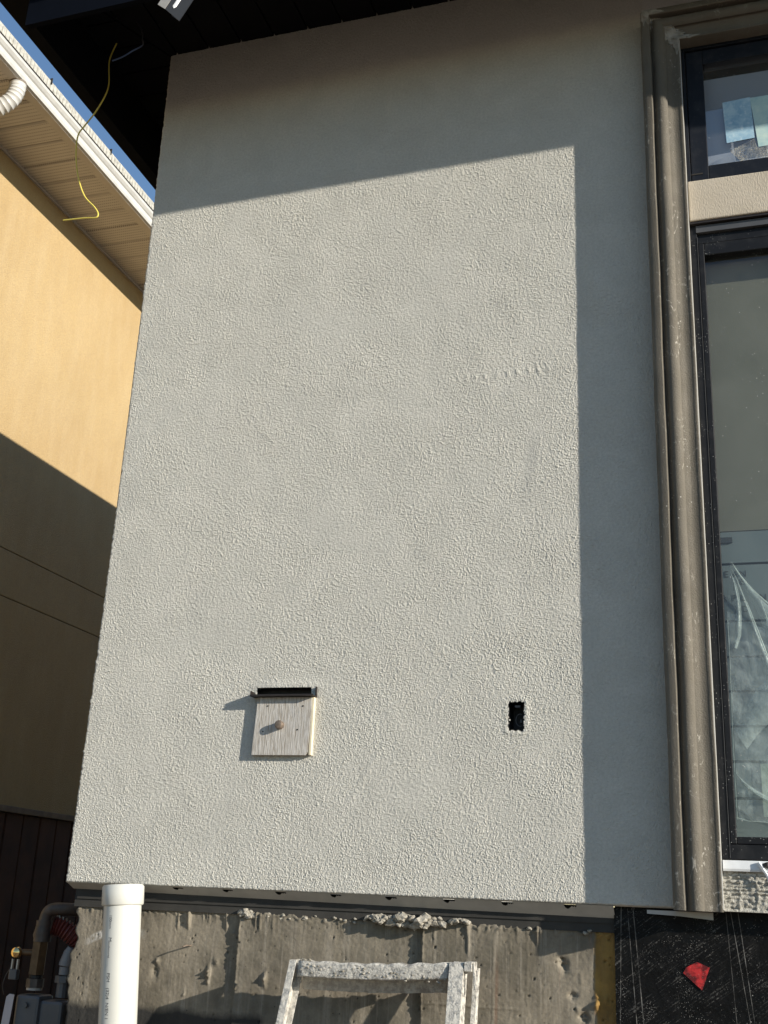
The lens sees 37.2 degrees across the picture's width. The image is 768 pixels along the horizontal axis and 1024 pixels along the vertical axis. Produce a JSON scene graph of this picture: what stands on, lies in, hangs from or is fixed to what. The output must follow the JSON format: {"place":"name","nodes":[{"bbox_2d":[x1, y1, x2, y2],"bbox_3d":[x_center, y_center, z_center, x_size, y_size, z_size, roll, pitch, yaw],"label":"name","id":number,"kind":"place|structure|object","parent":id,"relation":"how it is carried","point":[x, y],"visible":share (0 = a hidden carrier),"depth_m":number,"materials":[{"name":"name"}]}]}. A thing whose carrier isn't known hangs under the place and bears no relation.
{"place":"outdoors","nodes":[
{"label":"outdoors","id":0,"kind":"place"},
{"bbox_3d":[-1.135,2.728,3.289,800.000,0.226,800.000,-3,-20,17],"label":"ground","id":1,"kind":"structure","parent":0,"visible":0},
{"bbox_2d":[0,804,78,1023],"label":"fence","id":2,"kind":"object","parent":1,"relation":"on","point":[35,846],"visible":0.16,"depth_m":6.91,"materials":[{"name":"brown wood"}]},
{"bbox_2d":[1,902,78,1023],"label":"gas meter","id":3,"kind":"object","parent":1,"relation":"on","point":[34,1008],"visible":0.8,"depth_m":4.34,"materials":[{"name":"grey metal"}]},
{"bbox_2d":[0,21,153,815],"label":"neighbour house","id":4,"kind":"structure","parent":1,"relation":"on","point":[71,296],"depth_m":7.88,"materials":[{"name":"yellow paint"}]},
{"bbox_2d":[98,884,143,1023],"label":"drain pipe","id":5,"kind":"object","parent":1,"relation":"on","point":[119,971],"visible":1,"depth_m":3.52,"materials":[{"name":"white plastic"}]},
{"bbox_2d":[276,958,479,1023],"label":"ladder","id":6,"kind":"object","parent":1,"relation":"on","point":[449,979],"visible":1,"depth_m":3.30,"materials":[{"name":"paint"}]},
{"bbox_2d":[0,0,767,1023],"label":"house","id":7,"kind":"structure","parent":1,"relation":"on","point":[446,436],"depth_m":3.84,"materials":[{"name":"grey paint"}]},
{"bbox_2d":[63,43,116,220],"bbox_3d":[-1.198,-1.581,4.719,0.163,0.875,0.009,-3,-20,17],"label":"wire","id":8,"kind":"object","parent":7,"relation":"hanging from","point":[86,123],"visible":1,"depth_m":4.72,"materials":[{"name":"yellow"}]},
{"bbox_2d":[112,21,143,61],"bbox_3d":[-1.061,-1.955,4.724,0.142,0.165,0.037,-3,-20,17],"label":"cable","id":9,"kind":"object","parent":7,"relation":"attached to","point":[135,48],"visible":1,"depth_m":4.71,"materials":[{"name":"black plastic"}]},
{"bbox_2d":[158,0,192,20],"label":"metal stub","id":10,"kind":"object","parent":7,"relation":"attached to","point":[176,9],"visible":1,"depth_m":4.14,"materials":[{"name":"metal"}]},
{"bbox_2d":[250,686,317,755],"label":"mounting block","id":11,"kind":"structure","parent":7,"relation":"attached to","point":[284,721],"depth_m":3.73,"materials":[{"name":"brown wood"}]},
{"bbox_2d":[507,701,524,731],"bbox_3d":[0.424,0.646,3.576,0.068,0.130,0.095,-3,-20,17],"label":"electrical box","id":12,"kind":"object","parent":7,"relation":"attached to","point":[516,714],"visible":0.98,"depth_m":3.61,"materials":[{"name":"plastic"}]},
{"bbox_2d":[681,34,767,181],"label":"upper window","id":13,"kind":"structure","parent":7,"relation":"in","point":[727,117],"depth_m":4.04,"materials":[{"name":"black glass"}]},
{"bbox_2d":[690,226,767,860],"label":"lower window","id":14,"kind":"structure","parent":7,"relation":"in","point":[751,241],"depth_m":3.55,"materials":[{"name":"glass"}]},
{"bbox_2d":[728,565,767,822],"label":"plastic sheet","id":15,"kind":"object","parent":7,"relation":"hanging from","point":[766,618],"visible":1,"depth_m":3.43,"materials":[{"name":"white"}]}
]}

